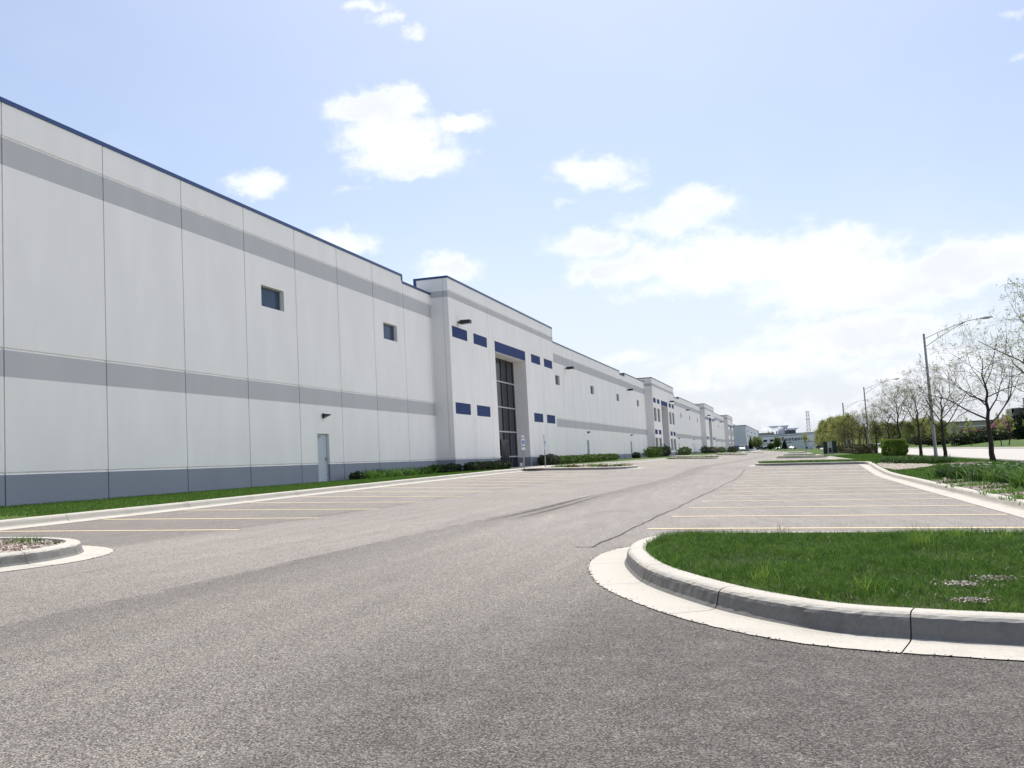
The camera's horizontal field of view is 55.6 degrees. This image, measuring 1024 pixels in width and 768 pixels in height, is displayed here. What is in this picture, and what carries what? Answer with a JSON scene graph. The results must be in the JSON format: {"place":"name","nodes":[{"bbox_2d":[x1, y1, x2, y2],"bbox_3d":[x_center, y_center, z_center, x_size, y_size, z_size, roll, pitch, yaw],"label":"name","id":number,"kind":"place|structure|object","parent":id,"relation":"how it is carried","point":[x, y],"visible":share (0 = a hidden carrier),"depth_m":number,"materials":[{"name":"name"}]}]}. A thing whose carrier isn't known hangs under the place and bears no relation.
{"place":"outdoors","nodes":[
{"label":"outdoors","id":0,"kind":"place"},
{"bbox_2d":[0,450,1023,767],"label":"parking lot","id":1,"kind":"structure","parent":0,"point":[484,626],"depth_m":5.31,"materials":[{"name":"grey asphalt"}]},
{"bbox_2d":[0,537,112,571],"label":"kerb","id":2,"kind":"structure","parent":1,"relation":"on","point":[68,550],"depth_m":11.12,"materials":[{"name":"concrete"}]},
{"bbox_2d":[0,529,239,531],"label":"parking line","id":3,"kind":"object","parent":1,"relation":"on","point":[117,530],"visible":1,"depth_m":16.21,"materials":[{"name":"paint"}]},
{"bbox_2d":[0,469,525,530],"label":"kerb","id":4,"kind":"structure","parent":1,"relation":"on","point":[17,523],"depth_m":23.45,"materials":[{"name":"concrete"}]},
{"bbox_2d":[326,496,439,496],"bbox_3d":[-3.637,3.101,26.777,4.790,0.191,0.105,-4,-5,16],"label":"parking line","id":5,"kind":"object","parent":1,"relation":"on","point":[382,496],"visible":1,"depth_m":26.75,"materials":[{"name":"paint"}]},
{"bbox_2d":[521,465,641,470],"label":"kerb","id":6,"kind":"structure","parent":1,"relation":"on","point":[584,468],"depth_m":51.62,"materials":[{"name":"concrete"}]},
{"bbox_2d":[564,458,666,465],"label":"kerb","id":7,"kind":"structure","parent":1,"relation":"on","point":[618,462],"depth_m":83.56,"materials":[{"name":"concrete"}]},
{"bbox_2d":[592,471,743,546],"bbox_3d":[6.165,3.078,29.258,0.116,0.205,38.101,-4,-5,16],"label":"asphalt seam","id":8,"kind":"object","parent":1,"relation":"on","point":[656,516],"visible":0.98,"depth_m":15.33,"materials":[{"name":"black asphalt"}]},
{"bbox_2d":[587,546,1008,660],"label":"asphalt crumbs","id":9,"kind":"object","parent":1,"relation":"on","point":[732,629],"visible":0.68,"depth_m":6.03,"materials":[{"name":"black asphalt"}]},
{"bbox_2d":[773,456,827,458],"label":"kerb","id":10,"kind":"structure","parent":1,"relation":"on","point":[804,457],"depth_m":106.41,"materials":[{"name":"concrete"}]},
{"bbox_2d":[588,531,1023,659],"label":"kerb","id":11,"kind":"structure","parent":1,"relation":"on","point":[665,588],"depth_m":5.59,"materials":[{"name":"concrete"}]},
{"bbox_2d":[750,461,868,465],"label":"kerb","id":12,"kind":"structure","parent":1,"relation":"on","point":[817,463],"depth_m":49.80,"materials":[{"name":"concrete"}]},
{"bbox_2d":[702,505,962,507],"bbox_3d":[5.844,2.276,18.046,5.060,0.149,0.105,-4,-5,16],"label":"parking line","id":13,"kind":"object","parent":1,"relation":"on","point":[834,506],"visible":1,"depth_m":18.02,"materials":[{"name":"paint"}]},
{"bbox_2d":[647,527,1023,528],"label":"parking line","id":14,"kind":"object","parent":1,"relation":"on","point":[867,527],"visible":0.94,"depth_m":12.64,"materials":[{"name":"paint"}]},
{"bbox_2d":[671,514,1003,516],"bbox_3d":[5.078,2.085,15.419,5.060,0.149,0.105,-4,-5,16],"label":"parking line","id":15,"kind":"object","parent":1,"relation":"on","point":[845,515],"visible":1,"depth_m":15.35,"materials":[{"name":"paint"}]},
{"bbox_2d":[861,462,1023,517],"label":"kerb","id":16,"kind":"structure","parent":1,"relation":"on","point":[994,502],"depth_m":21.25,"materials":[{"name":"concrete"}]},
{"bbox_2d":[0,439,1023,520],"bbox_3d":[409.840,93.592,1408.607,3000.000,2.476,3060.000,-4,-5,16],"label":"ground","id":17,"kind":"structure","parent":0,"point":[1016,443],"depth_m":121.39,"materials":[{"name":"green plant"}]},
{"bbox_2d":[0,539,63,553],"bbox_3d":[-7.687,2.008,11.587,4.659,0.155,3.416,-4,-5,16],"label":"gravel","id":18,"kind":"structure","parent":17,"relation":"on","point":[21,547],"depth_m":11.92,"materials":[{"name":"beige gravel"}]},
{"bbox_2d":[4,535,41,544],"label":"grass tuft","id":19,"kind":"object","parent":18,"relation":"on","point":[20,540],"visible":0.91,"depth_m":12.51,"materials":[{"name":"green plant"}]},
{"bbox_2d":[0,469,504,516],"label":"lawn grass","id":20,"kind":"structure","parent":17,"relation":"on","point":[128,501],"depth_m":26.84,"materials":[{"name":"green plant"}]},
{"bbox_2d":[349,471,365,479],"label":"shrub","id":21,"kind":"object","parent":17,"relation":"on","point":[358,475],"visible":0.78,"depth_m":43.88,"materials":[{"name":"green plant"}]},
{"bbox_2d":[0,96,733,506],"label":"warehouse","id":22,"kind":"structure","parent":17,"relation":"on","point":[162,330],"depth_m":36.38,"materials":[{"name":"white paint"}]},
{"bbox_2d":[261,286,280,310],"bbox_3d":[-9.966,-3.485,39.759,0.060,0.860,1.800,-4,-5,16],"label":"window","id":23,"kind":"structure","parent":22,"relation":"in","point":[270,298],"depth_m":39.92,"materials":[{"name":"glass"}]},
{"bbox_2d":[317,434,328,481],"bbox_3d":[-8.438,3.283,43.020,0.130,2.150,1.120,-4,-5,16],"label":"door","id":24,"kind":"structure","parent":22,"relation":"in","point":[321,438],"depth_m":43.16,"materials":[{"name":"paint"}]},
{"bbox_2d":[383,323,393,340],"bbox_3d":[-6.606,-2.721,51.306,0.060,0.860,1.800,-4,-5,16],"label":"window","id":25,"kind":"structure","parent":22,"relation":"in","point":[388,329],"depth_m":51.55,"materials":[{"name":"glass"}]},
{"bbox_2d":[360,469,393,478],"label":"leafy clump","id":26,"kind":"object","parent":17,"relation":"on","point":[373,475],"visible":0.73,"depth_m":45.01,"materials":[{"name":"green plant"}]},
{"bbox_2d":[380,467,406,476],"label":"leafy clump","id":27,"kind":"object","parent":17,"relation":"on","point":[395,474],"visible":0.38,"depth_m":47.30,"materials":[{"name":"green plant"}]},
{"bbox_2d":[396,466,425,474],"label":"leafy clump","id":28,"kind":"object","parent":17,"relation":"on","point":[411,471],"visible":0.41,"depth_m":49.50,"materials":[{"name":"green plant"}]},
{"bbox_2d":[424,464,443,472],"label":"shrub","id":29,"kind":"object","parent":17,"relation":"on","point":[435,467],"visible":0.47,"depth_m":52.87,"materials":[{"name":"green plant"}]},
{"bbox_2d":[462,461,480,470],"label":"yew bush","id":30,"kind":"object","parent":17,"relation":"on","point":[470,466],"visible":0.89,"depth_m":56.28,"materials":[{"name":"green plant"}]},
{"bbox_2d":[536,454,551,465],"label":"yew bush","id":31,"kind":"object","parent":17,"relation":"on","point":[541,460],"visible":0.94,"depth_m":72.74,"materials":[{"name":"green plant"}]},
{"bbox_2d":[642,446,662,457],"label":"bush","id":32,"kind":"object","parent":17,"relation":"on","point":[655,452],"visible":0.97,"depth_m":123.92,"materials":[{"name":"green plant"}]},
{"bbox_2d":[659,444,671,456],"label":"bush","id":33,"kind":"object","parent":17,"relation":"on","point":[667,450],"visible":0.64,"depth_m":135.66,"materials":[{"name":"green plant"}]},
{"bbox_2d":[677,446,691,454],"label":"bush","id":34,"kind":"object","parent":17,"relation":"on","point":[687,450],"visible":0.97,"depth_m":161.41,"materials":[{"name":"green plant"}]},
{"bbox_2d":[733,425,758,450],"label":"plain warehouse","id":35,"kind":"structure","parent":17,"relation":"on","point":[742,434],"depth_m":419.05,"materials":[{"name":"concrete"}]},
{"bbox_2d":[750,436,762,449],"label":"round tree","id":36,"kind":"object","parent":17,"relation":"on","point":[756,442],"visible":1,"depth_m":433.12,"materials":[{"name":"green plant"}]},
{"bbox_2d":[773,437,781,449],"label":"round tree","id":37,"kind":"object","parent":17,"relation":"on","point":[777,443],"visible":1,"depth_m":434.62,"materials":[{"name":"green plant"}]},
{"bbox_2d":[792,442,808,448],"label":"box truck","id":38,"kind":"object","parent":17,"relation":"on","point":[798,444],"visible":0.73,"depth_m":477.37,"materials":[{"name":"white metal"}]},
{"bbox_2d":[758,432,871,449],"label":"lettered warehouse","id":39,"kind":"structure","parent":17,"relation":"on","point":[789,438],"depth_m":575.80,"materials":[{"name":"metal"}]},
{"bbox_2d":[767,425,788,433],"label":"roof plant","id":40,"kind":"object","parent":39,"relation":"on","point":[781,429],"visible":0.5,"depth_m":654.91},
{"bbox_2d":[814,416,837,444],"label":"leafy tree","id":41,"kind":"object","parent":17,"relation":"on","point":[824,425],"visible":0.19,"depth_m":210.96,"materials":[{"name":"green plant"}]},
{"bbox_2d":[813,420,841,443],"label":"leafy tree","id":42,"kind":"object","parent":17,"relation":"on","point":[818,431],"visible":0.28,"depth_m":249.36,"materials":[{"name":"green plant"}]},
{"bbox_2d":[824,415,856,445],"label":"leafy tree","id":43,"kind":"object","parent":17,"relation":"on","point":[831,423],"visible":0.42,"depth_m":179.79,"materials":[{"name":"green plant"}]},
{"bbox_2d":[831,419,851,444],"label":"bare tree","id":44,"kind":"object","parent":17,"relation":"on","point":[841,433],"visible":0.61,"depth_m":162.79,"materials":[{"name":"green plant"}]},
{"bbox_2d":[830,413,858,444],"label":"leafy tree","id":45,"kind":"object","parent":17,"relation":"on","point":[838,420],"visible":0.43,"depth_m":166.22,"materials":[{"name":"green plant"}]},
{"bbox_2d":[831,416,861,444],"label":"bare tree","id":46,"kind":"object","parent":17,"relation":"on","point":[846,431],"visible":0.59,"depth_m":149.29,"materials":[{"name":"green plant"}]},
{"bbox_2d":[839,410,880,443],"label":"bare tree","id":47,"kind":"object","parent":17,"relation":"on","point":[858,426],"visible":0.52,"depth_m":123.72,"materials":[{"name":"brown plant"}]},
{"bbox_2d":[840,407,887,447],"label":"bare tree","id":48,"kind":"object","parent":17,"relation":"on","point":[864,426],"visible":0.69,"depth_m":111.10,"materials":[{"name":"brown plant"}]},
{"bbox_2d":[854,443,875,453],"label":"brown hedge","id":49,"kind":"object","parent":17,"relation":"on","point":[858,448],"visible":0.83,"depth_m":101.85,"materials":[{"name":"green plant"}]},
{"bbox_2d":[846,398,893,452],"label":"bare tree","id":50,"kind":"object","parent":17,"relation":"on","point":[875,436],"visible":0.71,"depth_m":99.09,"materials":[{"name":"brown plant"}]},
{"bbox_2d":[867,425,884,445],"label":"park tree","id":51,"kind":"object","parent":17,"relation":"on","point":[873,432],"visible":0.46,"depth_m":337.00,"materials":[{"name":"green plant"}]},
{"bbox_2d":[843,432,912,444],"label":"woods","id":52,"kind":"object","parent":17,"relation":"on","point":[857,441],"visible":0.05,"depth_m":542.51,"materials":[{"name":"green plant"}]},
{"bbox_2d":[863,378,899,442],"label":"street lamp","id":53,"kind":"object","parent":17,"relation":"on","point":[865,402],"visible":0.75,"depth_m":133.19,"materials":[{"name":"metal"}]},
{"bbox_2d":[858,391,920,452],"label":"bare tree","id":54,"kind":"object","parent":17,"relation":"on","point":[888,430],"visible":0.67,"depth_m":87.17,"materials":[{"name":"brown plant"}]},
{"bbox_2d":[880,438,908,455],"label":"clipped hedge","id":55,"kind":"object","parent":17,"relation":"on","point":[900,447],"visible":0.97,"depth_m":70.49,"materials":[{"name":"green plant"}]},
{"bbox_2d":[862,378,927,438],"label":"bare tree","id":56,"kind":"object","parent":17,"relation":"on","point":[896,423],"visible":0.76,"depth_m":75.26,"materials":[{"name":"brown plant"}]},
{"bbox_2d":[877,462,934,469],"bbox_3d":[17.696,3.620,43.642,2.200,0.224,8.845,-4,-5,16],"label":"gravel bed","id":57,"kind":"object","parent":17,"relation":"on","point":[894,466],"visible":0.81,"depth_m":42.73,"materials":[{"name":"beige gravel"}]},
{"bbox_2d":[872,454,906,462],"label":"leafy clump","id":58,"kind":"object","parent":57,"relation":"on","point":[885,458],"visible":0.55,"depth_m":46.73,"materials":[{"name":"green plant"}]},
{"bbox_2d":[881,455,914,463],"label":"leafy clump","id":59,"kind":"object","parent":57,"relation":"on","point":[898,460],"visible":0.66,"depth_m":45.44,"materials":[{"name":"green plant"}]},
{"bbox_2d":[900,454,924,463],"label":"leafy clump","id":60,"kind":"object","parent":57,"relation":"on","point":[907,461],"visible":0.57,"depth_m":44.74,"materials":[{"name":"green plant"}]},
{"bbox_2d":[898,421,921,444],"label":"park tree","id":61,"kind":"object","parent":17,"relation":"on","point":[912,431],"visible":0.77,"depth_m":243.20,"materials":[{"name":"green plant"}]},
{"bbox_2d":[906,435,923,444],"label":"evergreen bush","id":62,"kind":"object","parent":17,"relation":"on","point":[914,439],"visible":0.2,"depth_m":221.95,"materials":[{"name":"green plant"}]},
{"bbox_2d":[884,369,947,455],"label":"bare tree","id":63,"kind":"object","parent":17,"relation":"on","point":[919,432],"visible":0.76,"depth_m":65.06,"materials":[{"name":"brown plant"}]},
{"bbox_2d":[911,454,950,463],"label":"leafy clump","id":64,"kind":"object","parent":17,"relation":"on","point":[921,460],"visible":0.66,"depth_m":43.85,"materials":[{"name":"green plant"}]},
{"bbox_2d":[917,433,950,445],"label":"evergreen bush","id":65,"kind":"object","parent":17,"relation":"on","point":[930,441],"visible":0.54,"depth_m":187.73,"materials":[{"name":"green plant"}]},
{"bbox_2d":[926,420,949,441],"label":"park tree","id":66,"kind":"object","parent":17,"relation":"on","point":[939,431],"visible":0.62,"depth_m":171.08,"materials":[{"name":"green plant"}]},
{"bbox_2d":[923,454,956,463],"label":"leafy clump","id":67,"kind":"object","parent":17,"relation":"on","point":[941,459],"visible":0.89,"depth_m":43.12,"materials":[{"name":"green plant"}]},
{"bbox_2d":[891,354,999,457],"bbox_3d":[23.715,1.157,53.244,5.393,6.055,4.660,-5,-5,21],"label":"bare tree","id":68,"kind":"object","parent":17,"relation":"on","point":[942,433],"visible":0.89,"depth_m":53.27,"materials":[{"name":"brown plant"}]},
{"bbox_2d":[927,463,967,477],"bbox_3d":[12.920,2.552,28.947,1.467,0.456,1.444,-4,-5,16],"label":"leafy clump","id":69,"kind":"object","parent":17,"relation":"on","point":[938,474],"visible":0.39,"depth_m":28.78,"materials":[{"name":"green plant"}]},
{"bbox_2d":[923,316,992,455],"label":"street lamp","id":70,"kind":"object","parent":17,"relation":"on","point":[933,425],"visible":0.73,"depth_m":70.94,"materials":[{"name":"metal"}]},
{"bbox_2d":[938,461,986,479],"bbox_3d":[12.516,2.349,26.637,1.836,0.500,1.865,-6,-6,35],"label":"flowering clump","id":71,"kind":"object","parent":17,"relation":"on","point":[952,475],"visible":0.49,"depth_m":26.57,"materials":[{"name":"green plant"}]},
{"bbox_2d":[906,314,1023,461],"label":"bare tree","id":72,"kind":"object","parent":17,"relation":"on","point":[990,439],"visible":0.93,"depth_m":41.43,"materials":[{"name":"brown plant"}]},
{"bbox_2d":[948,430,994,445],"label":"evergreen bush","id":73,"kind":"object","parent":17,"relation":"on","point":[962,438],"visible":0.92,"depth_m":153.97,"materials":[{"name":"green plant"}]},
{"bbox_2d":[924,447,1023,448],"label":"road kerb","id":74,"kind":"structure","parent":17,"relation":"on","point":[979,447],"depth_m":121.00,"materials":[{"name":"concrete"}]},
{"bbox_2d":[952,460,1010,479],"bbox_3d":[12.317,2.199,25.036,2.033,0.530,2.118,-4,-5,16],"label":"leafy clump","id":75,"kind":"object","parent":17,"relation":"on","point":[973,469],"visible":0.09,"depth_m":25.16,"materials":[{"name":"green plant"}]},
{"bbox_2d":[959,462,1008,482],"bbox_3d":[11.956,2.158,24.194,1.886,0.516,1.723,-2,-5,-14],"label":"leafy clump","id":76,"kind":"object","parent":17,"relation":"on","point":[973,477],"visible":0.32,"depth_m":24.12,"materials":[{"name":"green plant"}]},
{"bbox_2d":[946,408,1023,435],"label":"office building","id":77,"kind":"structure","parent":17,"relation":"on","point":[979,424],"depth_m":274.28,"materials":[{"name":"grey brick"}]},
{"bbox_2d":[954,278,1023,428],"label":"bare tree","id":78,"kind":"object","parent":17,"relation":"on","point":[1022,340],"visible":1,"depth_m":30.98,"materials":[{"name":"brown plant"}]},
{"bbox_2d":[982,427,1011,440],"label":"evergreen bush","id":79,"kind":"object","parent":17,"relation":"on","point":[1004,434],"visible":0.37,"depth_m":165.56,"materials":[{"name":"green plant"}]},
{"bbox_2d":[977,459,1019,481],"bbox_3d":[11.859,2.068,23.192,1.601,0.521,1.828,-4,-5,16],"label":"leafy clump","id":80,"kind":"object","parent":17,"relation":"on","point":[989,474],"visible":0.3,"depth_m":23.25,"materials":[{"name":"green plant"}]},
{"bbox_2d":[994,412,1005,445],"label":"sapling","id":81,"kind":"object","parent":17,"relation":"on","point":[997,420],"visible":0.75,"depth_m":119.08,"materials":[{"name":"green plant"}]},
{"bbox_2d":[979,461,1023,483],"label":"leafy clump","id":82,"kind":"object","parent":17,"relation":"on","point":[1001,480],"visible":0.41,"depth_m":22.22,"materials":[{"name":"green plant"}]},
{"bbox_2d":[991,414,1021,439],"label":"blossom bush","id":83,"kind":"object","parent":17,"relation":"on","point":[994,425],"visible":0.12,"depth_m":171.30,"materials":[{"name":"pink plant"}]},
{"bbox_2d":[998,409,1016,444],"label":"sapling","id":84,"kind":"object","parent":17,"relation":"on","point":[1010,418],"visible":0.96,"depth_m":116.05,"materials":[{"name":"green plant"}]},
{"bbox_2d":[1009,408,1023,439],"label":"evergreen bush","id":85,"kind":"object","parent":17,"relation":"on","point":[1019,427],"visible":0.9,"depth_m":153.16,"materials":[{"name":"green plant"}]},
{"bbox_2d":[0,0,1023,433],"label":"sky","id":86,"kind":"structure","parent":0,"point":[762,212],"materials":[{"name":"blue"}]},
{"bbox_2d":[642,525,1023,612],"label":"lawn grass","id":87,"kind":"structure","parent":0,"point":[832,547],"depth_m":7.49,"materials":[{"name":"green plant"}]},
{"bbox_2d":[751,555,779,582],"bbox_3d":[1.738,1.268,6.653,0.214,0.187,0.358,-2,-5,-12],"label":"weed tuft","id":88,"kind":"object","parent":87,"relation":"on","point":[762,572],"visible":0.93,"depth_m":6.66,"materials":[{"name":"green plant"}]},
{"bbox_2d":[657,529,1021,605],"bbox_3d":[3.564,1.377,7.954,5.126,0.207,6.311,-4,-5,16],"label":"dry straw","id":89,"kind":"object","parent":87,"relation":"on","point":[885,561],"visible":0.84,"depth_m":7.46,"materials":[{"name":"beige plant"}]},
{"bbox_2d":[848,573,890,595],"bbox_3d":[2.191,1.234,6.031,0.292,0.143,0.310,-3,-5,3],"label":"weed tuft","id":90,"kind":"object","parent":87,"relation":"on","point":[865,584],"visible":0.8,"depth_m":6.05,"materials":[{"name":"green plant"}]},
{"bbox_2d":[905,521,945,548],"bbox_3d":[3.737,1.357,8.751,0.399,0.223,0.357,-3,-5,-3],"label":"weed tuft","id":91,"kind":"object","parent":87,"relation":"on","point":[921,538],"visible":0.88,"depth_m":8.76,"materials":[{"name":"green plant"}]},
{"bbox_2d":[936,526,972,539],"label":"weed tuft","id":92,"kind":"object","parent":87,"relation":"on","point":[958,531],"visible":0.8,"depth_m":9.31,"materials":[{"name":"green plant"}]},
{"bbox_2d":[934,574,1022,603],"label":"pebbles","id":93,"kind":"object","parent":87,"relation":"on","point":[970,598],"visible":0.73,"depth_m":6.24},
{"bbox_2d":[820,448,1023,459],"bbox_3d":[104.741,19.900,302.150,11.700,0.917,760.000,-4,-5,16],"label":"road","id":94,"kind":"structure","parent":0,"point":[1014,454],"depth_m":86.62,"materials":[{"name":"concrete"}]},
{"bbox_2d":[906,454,1023,461],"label":"road kerb","id":95,"kind":"structure","parent":94,"relation":"on","point":[974,458],"depth_m":56.43,"materials":[{"name":"concrete"}]},
{"bbox_2d":[831,453,1022,492],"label":"lawn grass","id":96,"kind":"structure","parent":0,"point":[922,471],"depth_m":39.96,"materials":[{"name":"green plant"}]},
{"bbox_2d":[931,477,1023,497],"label":"gravel","id":97,"kind":"structure","parent":0,"point":[981,486],"depth_m":21.57,"materials":[{"name":"grey gravel"}]},
{"bbox_2d":[942,480,998,487],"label":"ground weed","id":98,"kind":"object","parent":97,"relation":"on","point":[959,484],"visible":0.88,"depth_m":22.41,"materials":[{"name":"green plant"}]},
{"bbox_2d":[961,482,1013,489],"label":"ground weed","id":99,"kind":"object","parent":97,"relation":"on","point":[999,486],"visible":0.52,"depth_m":20.39,"materials":[{"name":"green plant"}]},
{"bbox_2d":[971,486,1023,494],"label":"ground weed","id":100,"kind":"object","parent":97,"relation":"on","point":[992,491],"visible":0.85,"depth_m":18.56,"materials":[{"name":"green plant"}]},
{"bbox_2d":[998,492,1023,500],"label":"ground weed","id":101,"kind":"object","parent":97,"relation":"on","point":[1018,496],"visible":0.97,"depth_m":16.43,"materials":[{"name":"green plant"}]},
{"bbox_2d":[999,460,1023,488],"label":"leafy clump","id":102,"kind":"object","parent":97,"relation":"on","point":[1018,481],"visible":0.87,"depth_m":19.40,"materials":[{"name":"green plant"}]},
{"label":"lawn","id":103,"kind":"structure","parent":0,"visible":0},
{"bbox_2d":[758,459,871,462],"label":"lawn grass","id":104,"kind":"structure","parent":103,"relation":"on","point":[817,460],"depth_m":50.80,"materials":[{"name":"green plant"}]},
{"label":"path","id":105,"kind":"structure","parent":0,"visible":0},
{"bbox_2d":[521,434,524,467],"bbox_3d":[0.633,3.804,53.404,0.240,2.100,0.062,0,-6,-33],"label":"parking sign","id":106,"kind":"object","parent":105,"relation":"on","point":[522,442],"visible":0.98,"depth_m":53.40,"materials":[{"name":"metal"}]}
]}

